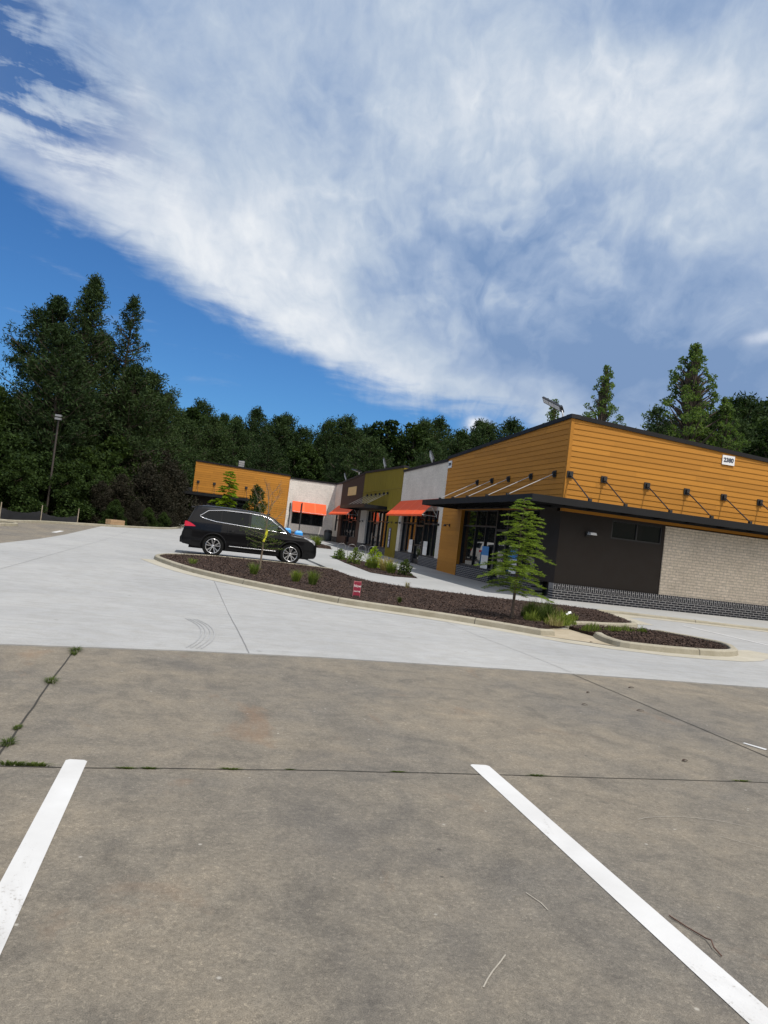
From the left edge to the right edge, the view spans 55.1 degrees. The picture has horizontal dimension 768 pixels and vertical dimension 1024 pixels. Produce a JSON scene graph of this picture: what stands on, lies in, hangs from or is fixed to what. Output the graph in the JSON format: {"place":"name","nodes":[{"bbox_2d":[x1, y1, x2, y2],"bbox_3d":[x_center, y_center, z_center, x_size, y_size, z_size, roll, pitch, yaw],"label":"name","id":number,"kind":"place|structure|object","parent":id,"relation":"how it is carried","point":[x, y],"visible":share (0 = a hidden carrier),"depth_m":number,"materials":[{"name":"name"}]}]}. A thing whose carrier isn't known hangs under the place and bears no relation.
{"place":"outdoors","nodes":[
{"label":"outdoors","id":0,"kind":"place"},
{"bbox_2d":[0,519,183,528],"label":"kerb of far verge","id":1,"kind":"structure","parent":0,"point":[55,522],"depth_m":41.15,"materials":[{"name":"concrete"}]},
{"bbox_2d":[0,523,767,1023],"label":"old pavement","id":2,"kind":"structure","parent":0,"point":[466,867],"depth_m":3.58,"materials":[{"name":"concrete"}]},
{"bbox_2d":[0,526,767,688],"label":"new pavement","id":3,"kind":"structure","parent":0,"point":[102,587],"depth_m":11.59,"materials":[{"name":"concrete"}]},
{"bbox_2d":[179,504,315,562],"bbox_3d":[-5.218,0.857,28.595,5.149,1.937,2.390,7,-2,-14],"label":"parked car","id":4,"kind":"object","parent":3,"relation":"on","point":[208,529],"visible":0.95,"depth_m":27.58,"materials":[{"name":"black paint"}]},
{"bbox_2d":[140,558,767,661],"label":"gutter","id":5,"kind":"object","parent":3,"relation":"on","point":[745,655],"visible":0.99,"depth_m":14.55,"materials":[{"name":"concrete"}]},
{"bbox_2d":[542,628,614,645],"bbox_3d":[3.894,2.461,14.762,1.378,0.005,2.226,6,-2,14],"label":"drain apron","id":6,"kind":"object","parent":3,"relation":"on","point":[569,634],"visible":0.71,"depth_m":14.37,"materials":[{"name":"concrete"}]},
{"bbox_2d":[608,613,767,631],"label":"gutter","id":7,"kind":"object","parent":3,"relation":"on","point":[628,617],"visible":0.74,"depth_m":21.99,"materials":[{"name":"concrete"}]},
{"bbox_2d":[0,0,767,443],"label":"sky","id":8,"kind":"structure","parent":0,"point":[463,212],"materials":[{"name":"blue"}]},
{"bbox_2d":[179,524,767,627],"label":"sidewalk","id":9,"kind":"structure","parent":0,"point":[430,578],"depth_m":25.73,"materials":[{"name":"concrete"}]},
{"bbox_2d":[597,609,767,630],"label":"kerb of sidewalk","id":10,"kind":"structure","parent":0,"point":[686,620],"depth_m":22.46,"materials":[{"name":"concrete"}]},
{"bbox_3d":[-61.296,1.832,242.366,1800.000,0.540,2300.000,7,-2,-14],"label":"ground","id":11,"kind":"structure","parent":0,"visible":0},
{"bbox_2d":[0,384,20,432],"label":"broadleaf tree","id":12,"kind":"object","parent":11,"relation":"on","point":[6,405],"visible":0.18,"depth_m":50.44,"materials":[{"name":"green plant"}]},
{"bbox_2d":[0,411,41,454],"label":"leafy bush","id":13,"kind":"object","parent":11,"relation":"on","point":[6,424],"visible":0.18,"depth_m":49.75,"materials":[{"name":"green plant"}]},
{"bbox_2d":[0,459,47,512],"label":"leafy bush","id":14,"kind":"object","parent":11,"relation":"on","point":[19,485],"visible":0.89,"depth_m":43.99,"materials":[{"name":"green plant"}]},
{"bbox_2d":[0,431,53,515],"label":"leafy bush","id":15,"kind":"object","parent":11,"relation":"on","point":[8,456],"visible":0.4,"depth_m":45.80,"materials":[{"name":"green plant"}]},
{"bbox_2d":[12,426,57,472],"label":"leafy bush","id":16,"kind":"object","parent":11,"relation":"on","point":[31,439],"visible":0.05,"depth_m":49.75,"materials":[{"name":"green plant"}]},
{"bbox_2d":[0,502,78,522],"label":"silt fence","id":17,"kind":"object","parent":11,"relation":"on","point":[12,515],"visible":0.64,"depth_m":38.38,"materials":[{"name":"black fabric"}]},
{"bbox_2d":[28,451,69,515],"bbox_3d":[-22.176,-1.813,48.268,3.971,4.388,4.716,6,-2,22],"label":"leafy bush","id":18,"kind":"object","parent":11,"relation":"on","point":[44,461],"visible":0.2,"depth_m":47.42,"materials":[{"name":"green plant"}]},
{"bbox_2d":[0,293,105,448],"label":"pine tree","id":19,"kind":"object","parent":11,"relation":"on","point":[57,310],"visible":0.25,"depth_m":54.93,"materials":[{"name":"green plant"}]},
{"bbox_2d":[45,414,61,513],"bbox_3d":[-20.836,-2.913,46.216,0.340,6.500,0.506,7,-2,-14],"label":"lamp post","id":20,"kind":"object","parent":11,"relation":"on","point":[51,472],"visible":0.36,"depth_m":46.26,"materials":[{"name":"grey metal"}]},
{"bbox_2d":[8,322,104,476],"bbox_3d":[-23.111,-6.689,51.544,6.891,13.666,7.679,7,-2,-14],"label":"pine tree","id":21,"kind":"object","parent":11,"relation":"on","point":[68,351],"visible":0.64,"depth_m":50.77,"materials":[{"name":"green plant"}]},
{"bbox_2d":[33,463,95,520],"bbox_3d":[-20.864,-1.362,47.246,4.639,3.730,3.608,6,-2,12],"label":"leafy bush","id":22,"kind":"object","parent":11,"relation":"on","point":[64,473],"visible":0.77,"depth_m":46.79,"materials":[{"name":"green plant"}]},
{"bbox_2d":[35,272,117,453],"bbox_3d":[-23.039,-9.056,55.066,6.654,18.524,6.406,7,-2,-14],"label":"pine tree","id":23,"kind":"object","parent":11,"relation":"on","point":[90,300],"visible":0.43,"depth_m":55.21,"materials":[{"name":"green plant"}]},
{"bbox_2d":[63,463,105,521],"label":"leafy bush","id":24,"kind":"object","parent":11,"relation":"on","point":[85,470],"visible":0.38,"depth_m":48.59,"materials":[{"name":"green plant"}]},
{"bbox_2d":[62,445,112,521],"bbox_3d":[-21.397,-2.087,51.154,5.912,5.266,5.122,7,-2,2],"label":"leafy bush","id":25,"kind":"object","parent":11,"relation":"on","point":[89,454],"visible":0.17,"depth_m":51.00,"materials":[{"name":"green plant"}]},
{"bbox_2d":[81,481,115,522],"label":"thicket bush","id":26,"kind":"object","parent":11,"relation":"on","point":[105,496],"visible":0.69,"depth_m":48.38,"materials":[{"name":"green plant"}]},
{"bbox_2d":[77,329,140,439],"bbox_3d":[-24.072,-7.635,61.612,8.435,15.725,8.006,7,-2,-14],"label":"pine tree","id":27,"kind":"object","parent":11,"relation":"on","point":[112,371],"visible":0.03,"depth_m":60.95,"materials":[{"name":"green plant"}]},
{"bbox_2d":[98,499,126,525],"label":"leafy bush","id":28,"kind":"object","parent":11,"relation":"on","point":[115,509],"visible":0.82,"depth_m":47.17,"materials":[{"name":"green plant"}]},
{"bbox_2d":[88,434,145,521],"bbox_3d":[-20.243,-2.522,54.011,7.641,6.582,5.957,7,-2,5],"label":"leafy bush","id":29,"kind":"object","parent":11,"relation":"on","point":[113,446],"visible":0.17,"depth_m":53.51,"materials":[{"name":"green plant"}]},
{"bbox_2d":[101,465,138,518],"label":"leafy bush","id":30,"kind":"object","parent":11,"relation":"on","point":[119,470],"visible":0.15,"depth_m":51.85,"materials":[{"name":"green plant"}]},
{"bbox_2d":[84,293,156,446],"bbox_3d":[-21.669,-8.792,60.374,6.590,18.553,6.641,6,-2,22],"label":"pine tree","id":31,"kind":"object","parent":11,"relation":"on","point":[135,310],"visible":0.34,"depth_m":59.90,"materials":[{"name":"green plant"}]},
{"bbox_2d":[96,474,146,525],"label":"thicket bush","id":32,"kind":"object","parent":11,"relation":"on","point":[122,497],"visible":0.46,"depth_m":50.33,"materials":[{"name":"green plant"}]},
{"bbox_2d":[83,359,172,471],"bbox_3d":[-20.131,-5.621,56.915,6.783,12.482,7.220,7,-2,1],"label":"pine tree","id":33,"kind":"object","parent":11,"relation":"on","point":[131,391],"visible":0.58,"depth_m":56.05,"materials":[{"name":"green plant"}]},
{"bbox_2d":[124,499,149,526],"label":"thicket bush","id":34,"kind":"object","parent":11,"relation":"on","point":[136,511],"visible":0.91,"depth_m":48.69,"materials":[{"name":"green plant"}]},
{"bbox_2d":[119,449,175,526],"bbox_3d":[-18.460,-1.905,55.007,6.974,5.779,6.549,6,-2,31],"label":"thicket bush","id":35,"kind":"object","parent":11,"relation":"on","point":[141,453],"visible":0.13,"depth_m":54.62,"materials":[{"name":"green plant"}]},
{"bbox_2d":[138,507,158,526],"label":"leafy bush","id":36,"kind":"object","parent":11,"relation":"on","point":[148,513],"visible":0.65,"depth_m":50.05,"materials":[{"name":"green plant"}]},
{"bbox_2d":[125,464,178,526],"bbox_3d":[-17.171,-1.212,52.905,5.053,4.575,4.858,8,-2,-24],"label":"thicket bush","id":37,"kind":"object","parent":11,"relation":"on","point":[146,479],"visible":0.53,"depth_m":52.62,"materials":[{"name":"green plant"}]},
{"bbox_2d":[131,366,190,474],"bbox_3d":[-20.869,-5.984,63.130,8.800,13.281,8.383,7,-2,-14],"label":"pine tree","id":38,"kind":"object","parent":11,"relation":"on","point":[164,420],"visible":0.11,"depth_m":62.83,"materials":[{"name":"green plant"}]},
{"bbox_2d":[154,512,171,526],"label":"leafy bush","id":39,"kind":"object","parent":11,"relation":"on","point":[164,519],"visible":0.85,"depth_m":51.54,"materials":[{"name":"green plant"}]},
{"bbox_2d":[148,474,183,526],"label":"thicket bush","id":40,"kind":"object","parent":11,"relation":"on","point":[166,486],"visible":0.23,"depth_m":54.93,"materials":[{"name":"green plant"}]},
{"bbox_2d":[152,493,181,527],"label":"thicket bush","id":41,"kind":"object","parent":11,"relation":"on","point":[164,496],"visible":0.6,"depth_m":52.91,"materials":[{"name":"green plant"}]},
{"bbox_2d":[153,447,188,524],"bbox_3d":[-18.352,-2.135,59.994,6.314,6.501,7.088,8,-2,-33],"label":"thicket bush","id":42,"kind":"object","parent":11,"relation":"on","point":[166,454],"visible":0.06,"depth_m":59.64,"materials":[{"name":"green plant"}]},
{"bbox_2d":[149,428,194,486],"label":"pine tree","id":43,"kind":"object","parent":11,"relation":"on","point":[189,466],"visible":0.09,"depth_m":68.00,"materials":[{"name":"green plant"}]},
{"bbox_2d":[151,460,203,526],"bbox_3d":[-17.018,-1.452,57.191,6.436,5.297,5.514,6,-2,11],"label":"thicket bush","id":44,"kind":"object","parent":11,"relation":"on","point":[169,468],"visible":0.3,"depth_m":56.90,"materials":[{"name":"green plant"}]},
{"bbox_2d":[178,407,208,447],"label":"broadleaf tree","id":45,"kind":"object","parent":11,"relation":"on","point":[194,414],"visible":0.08,"depth_m":98.03,"materials":[{"name":"green plant"}]},
{"bbox_2d":[178,417,212,482],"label":"pine tree","id":46,"kind":"object","parent":11,"relation":"on","point":[192,434],"visible":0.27,"depth_m":83.75,"materials":[{"name":"green plant"}]},
{"bbox_2d":[174,397,218,438],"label":"pine tree","id":47,"kind":"object","parent":11,"relation":"on","point":[203,406],"visible":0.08,"depth_m":103.48,"materials":[{"name":"green plant"}]},
{"bbox_2d":[189,413,238,465],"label":"pine tree","id":48,"kind":"object","parent":11,"relation":"on","point":[212,427],"visible":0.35,"depth_m":87.67,"materials":[{"name":"green plant"}]},
{"bbox_2d":[210,419,254,466],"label":"pine tree","id":49,"kind":"object","parent":11,"relation":"on","point":[240,437],"visible":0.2,"depth_m":93.44,"materials":[{"name":"green plant"}]},
{"bbox_2d":[229,414,258,463],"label":"pine tree","id":50,"kind":"object","parent":11,"relation":"on","point":[239,420],"visible":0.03,"depth_m":108.59,"materials":[{"name":"green plant"}]},
{"bbox_2d":[234,405,268,458],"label":"pine tree","id":51,"kind":"object","parent":11,"relation":"on","point":[257,417],"visible":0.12,"depth_m":112.08,"materials":[{"name":"green plant"}]},
{"bbox_2d":[244,433,291,474],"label":"pine tree","id":52,"kind":"object","parent":11,"relation":"on","point":[259,459],"visible":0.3,"depth_m":87.26,"materials":[{"name":"green plant"}]},
{"bbox_2d":[246,414,301,473],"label":"pine tree","id":53,"kind":"object","parent":11,"relation":"on","point":[277,429],"visible":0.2,"depth_m":102.93,"materials":[{"name":"green plant"}]},
{"bbox_2d":[246,412,305,469],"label":"pine tree","id":54,"kind":"object","parent":11,"relation":"on","point":[290,419],"visible":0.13,"depth_m":105.11,"materials":[{"name":"green plant"}]},
{"bbox_2d":[278,446,315,479],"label":"broadleaf tree","id":55,"kind":"object","parent":11,"relation":"on","point":[300,467],"visible":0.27,"depth_m":91.33,"materials":[{"name":"green plant"}]},
{"bbox_2d":[279,425,315,476],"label":"pine tree","id":56,"kind":"object","parent":11,"relation":"on","point":[303,433],"visible":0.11,"depth_m":103.53,"materials":[{"name":"green plant"}]},
{"bbox_2d":[295,443,328,481],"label":"broadleaf tree","id":57,"kind":"object","parent":11,"relation":"on","point":[311,453],"visible":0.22,"depth_m":93.23,"materials":[{"name":"green plant"}]},
{"bbox_2d":[292,417,351,482],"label":"pine tree","id":58,"kind":"object","parent":11,"relation":"on","point":[328,426],"visible":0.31,"depth_m":97.24,"materials":[{"name":"green plant"}]},
{"bbox_2d":[321,446,356,482],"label":"tree","id":59,"kind":"object","parent":11,"relation":"on","point":[333,473],"visible":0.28,"depth_m":88.02,"materials":[{"name":"green plant"}]},
{"bbox_2d":[311,413,373,481],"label":"pine tree","id":60,"kind":"object","parent":11,"relation":"on","point":[350,429],"visible":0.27,"depth_m":98.55,"materials":[{"name":"green plant"}]},
{"bbox_2d":[154,553,554,635],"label":"kerb of long bed","id":61,"kind":"structure","parent":11,"relation":"on","point":[455,617],"depth_m":15.35,"materials":[{"name":"concrete"}]},
{"bbox_2d":[336,436,394,481],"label":"broadleaf tree","id":62,"kind":"object","parent":11,"relation":"on","point":[367,458],"visible":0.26,"depth_m":87.23,"materials":[{"name":"green plant"}]},
{"bbox_2d":[330,556,416,577],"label":"mulch","id":63,"kind":"object","parent":11,"relation":"on","point":[377,570],"visible":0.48,"depth_m":29.97,"materials":[{"name":"brown wood"}]},
{"bbox_2d":[397,559,412,575],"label":"shrub","id":64,"kind":"object","parent":63,"relation":"on","point":[407,569],"visible":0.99,"depth_m":28.73,"materials":[{"name":"green plant"}]},
{"bbox_2d":[370,419,408,466],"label":"broadleaf tree","id":65,"kind":"object","parent":11,"relation":"on","point":[389,430],"visible":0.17,"depth_m":107.36,"materials":[{"name":"green plant"}]},
{"bbox_2d":[160,553,630,628],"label":"mulch","id":66,"kind":"object","parent":11,"relation":"on","point":[334,582],"visible":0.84,"depth_m":19.22,"materials":[{"name":"brown wood"}]},
{"bbox_2d":[240,478,294,568],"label":"thin sapling","id":67,"kind":"object","parent":66,"relation":"in","point":[266,533],"visible":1,"depth_m":22.32,"materials":[{"name":"green plant"}]},
{"bbox_2d":[475,497,554,618],"bbox_3d":[2.835,1.035,15.755,1.642,2.756,1.626,8,-2,-37],"label":"young cypress","id":68,"kind":"object","parent":66,"relation":"in","point":[520,571],"visible":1,"depth_m":15.71,"materials":[{"name":"green plant"}]},
{"bbox_2d":[520,596,562,620],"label":"weeds","id":69,"kind":"object","parent":66,"relation":"on","point":[541,610],"visible":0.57,"depth_m":16.34,"materials":[{"name":"green plant"}]},
{"bbox_2d":[523,608,578,625],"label":"weeds","id":70,"kind":"object","parent":66,"relation":"on","point":[568,619],"visible":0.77,"depth_m":15.85,"materials":[{"name":"green plant"}]},
{"bbox_2d":[392,422,432,466],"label":"broadleaf tree","id":71,"kind":"object","parent":11,"relation":"on","point":[410,433],"visible":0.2,"depth_m":105.85,"materials":[{"name":"green plant"}]},
{"bbox_2d":[390,416,449,465],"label":"pine tree","id":72,"kind":"object","parent":11,"relation":"on","point":[427,428],"visible":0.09,"depth_m":108.33,"materials":[{"name":"green plant"}]},
{"bbox_2d":[410,440,450,467],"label":"pine tree","id":73,"kind":"object","parent":11,"relation":"on","point":[436,449],"visible":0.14,"depth_m":86.55,"materials":[{"name":"green plant"}]},
{"bbox_2d":[429,415,461,457],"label":"pine tree","id":74,"kind":"object","parent":11,"relation":"on","point":[440,425],"visible":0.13,"depth_m":113.17,"materials":[{"name":"green plant"}]},
{"bbox_2d":[439,429,473,459],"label":"pine tree","id":75,"kind":"object","parent":11,"relation":"on","point":[455,445],"visible":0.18,"depth_m":103.77,"materials":[{"name":"green plant"}]},
{"bbox_2d":[184,396,767,620],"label":"shop building","id":76,"kind":"structure","parent":11,"relation":"on","point":[634,517],"depth_m":26.72,"materials":[{"name":"paint"}]},
{"bbox_2d":[291,512,323,526],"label":"pickup window","id":77,"kind":"structure","parent":76,"relation":"in","point":[306,519],"depth_m":67.33,"materials":[{"name":"black glass"}]},
{"bbox_2d":[365,511,374,545],"bbox_3d":[-0.954,1.163,53.282,0.130,2.540,2.000,7,-2,-14],"label":"shop window","id":78,"kind":"structure","parent":76,"relation":"in","point":[371,515],"depth_m":53.54,"materials":[{"name":"black glass"}]},
{"bbox_2d":[370,511,379,549],"bbox_3d":[-0.589,1.358,51.569,0.211,2.949,1.500,7,-2,-14],"label":"entrance door","id":79,"kind":"structure","parent":76,"relation":"in","point":[377,513],"depth_m":51.87,"materials":[{"name":"black glass"}]},
{"bbox_2d":[376,510,388,548],"bbox_3d":[0.024,1.156,49.404,0.130,2.540,3.000,7,-2,-14],"label":"shop window","id":80,"kind":"structure","parent":76,"relation":"in","point":[383,519],"depth_m":49.82,"materials":[{"name":"black glass"}]},
{"bbox_2d":[400,516,416,553],"bbox_3d":[1.514,1.166,43.488,0.130,2.500,2.800,7,-2,-14],"label":"shop window","id":81,"kind":"structure","parent":76,"relation":"in","point":[409,522],"depth_m":43.79,"materials":[{"name":"black glass"}]},
{"bbox_2d":[412,512,425,563],"bbox_3d":[1.976,1.417,41.361,0.211,3.023,1.550,7,-2,-14],"label":"entrance door","id":82,"kind":"structure","parent":76,"relation":"in","point":[419,530],"depth_m":41.56,"materials":[{"name":"black glass"}]},
{"bbox_2d":[421,511,438,557],"bbox_3d":[2.569,1.158,39.304,0.130,2.500,2.730,7,-2,-14],"label":"shop window","id":83,"kind":"structure","parent":76,"relation":"in","point":[430,531],"depth_m":39.56,"materials":[{"name":"black glass"}]},
{"bbox_2d":[459,510,497,569],"bbox_3d":[4.218,1.177,32.749,0.130,2.580,3.950,7,-2,-14],"label":"shop window","id":84,"kind":"structure","parent":76,"relation":"in","point":[479,526],"depth_m":32.93,"materials":[{"name":"black glass"}]},
{"bbox_2d":[490,510,508,583],"bbox_3d":[4.772,1.430,30.258,0.211,3.110,1.150,7,-2,-14],"label":"entrance door","id":85,"kind":"structure","parent":76,"relation":"in","point":[500,527],"depth_m":30.48,"materials":[{"name":"black glass"}]},
{"bbox_2d":[503,510,539,576],"bbox_3d":[5.349,1.169,28.264,0.130,2.580,3.000,7,-2,-14],"label":"shop window","id":86,"kind":"structure","parent":76,"relation":"in","point":[537,512],"depth_m":28.21,"materials":[{"name":"black glass"}]},
{"bbox_2d":[611,520,662,544],"bbox_3d":[8.881,0.721,25.933,2.010,0.650,0.090,7,-2,-14],"label":"high window","id":87,"kind":"structure","parent":76,"relation":"in","point":[621,530],"depth_m":25.91,"materials":[{"name":"black glass"}]},
{"bbox_2d":[459,420,499,451],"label":"pine tree","id":88,"kind":"object","parent":11,"relation":"on","point":[489,429],"visible":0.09,"depth_m":103.88,"materials":[{"name":"green plant"}]},
{"bbox_2d":[477,416,527,444],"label":"pine tree","id":89,"kind":"object","parent":11,"relation":"on","point":[510,426],"visible":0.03,"depth_m":103.90,"materials":[{"name":"green plant"}]},
{"bbox_2d":[565,621,637,628],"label":"kerb between beds","id":90,"kind":"object","parent":11,"relation":"on","point":[634,624],"visible":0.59,"depth_m":16.91,"materials":[{"name":"concrete"}]},
{"bbox_2d":[582,365,625,425],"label":"slender tree","id":91,"kind":"object","parent":11,"relation":"on","point":[602,405],"visible":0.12,"depth_m":59.93,"materials":[{"name":"green plant"}]},
{"bbox_2d":[569,624,727,648],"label":"mulch","id":92,"kind":"object","parent":11,"relation":"on","point":[650,636],"visible":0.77,"depth_m":15.12,"materials":[{"name":"brown wood"}]},
{"bbox_2d":[579,621,646,632],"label":"weeds","id":93,"kind":"object","parent":92,"relation":"on","point":[591,627],"visible":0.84,"depth_m":15.56,"materials":[{"name":"green plant"}]},
{"bbox_2d":[640,404,678,437],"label":"pine tree","id":94,"kind":"object","parent":11,"relation":"on","point":[662,422],"visible":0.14,"depth_m":54.43,"materials":[{"name":"green plant"}]},
{"bbox_2d":[593,630,737,656],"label":"kerb of short bed","id":95,"kind":"structure","parent":11,"relation":"on","point":[731,650],"depth_m":13.65,"materials":[{"name":"concrete"}]},
{"bbox_2d":[641,342,736,450],"bbox_3d":[22.627,-3.668,56.266,13.851,18.703,13.539,7,-2,-14],"label":"slender tree","id":96,"kind":"object","parent":11,"relation":"on","point":[693,416],"visible":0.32,"depth_m":55.52,"materials":[{"name":"green plant"}]},
{"bbox_2d":[703,396,750,451],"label":"slender tree","id":97,"kind":"object","parent":11,"relation":"on","point":[727,430],"visible":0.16,"depth_m":55.14,"materials":[{"name":"green plant"}]},
{"bbox_2d":[705,391,767,449],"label":"pine tree","id":98,"kind":"object","parent":11,"relation":"on","point":[753,404],"visible":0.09,"depth_m":98.01,"materials":[{"name":"green plant"}]},
{"bbox_2d":[710,416,762,453],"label":"pine tree","id":99,"kind":"object","parent":11,"relation":"on","point":[742,428],"visible":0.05,"depth_m":64.02,"materials":[{"name":"green plant"}]},
{"bbox_2d":[710,395,766,433],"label":"pine tree","id":100,"kind":"object","parent":11,"relation":"on","point":[737,409],"visible":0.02,"depth_m":97.47,"materials":[{"name":"green plant"}]},
{"bbox_2d":[744,416,767,440],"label":"broadleaf tree","id":101,"kind":"object","parent":11,"relation":"on","point":[757,426],"visible":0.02,"depth_m":68.86,"materials":[{"name":"green plant"}]},
{"bbox_2d":[745,421,767,457],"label":"slender tree","id":102,"kind":"object","parent":11,"relation":"on","point":[761,445],"visible":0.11,"depth_m":54.92,"materials":[{"name":"green plant"}]},
{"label":"mulch","id":103,"kind":"object","parent":11,"relation":"on","visible":0},
{"bbox_2d":[208,471,239,507],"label":"young cypress","id":104,"kind":"object","parent":103,"relation":"on","point":[222,500],"visible":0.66,"depth_m":57.23,"materials":[{"name":"green plant"}]},
{"bbox_2d":[242,484,267,513],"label":"young evergreen","id":105,"kind":"object","parent":103,"relation":"on","point":[258,489],"visible":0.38,"depth_m":57.66,"materials":[{"name":"green plant"}]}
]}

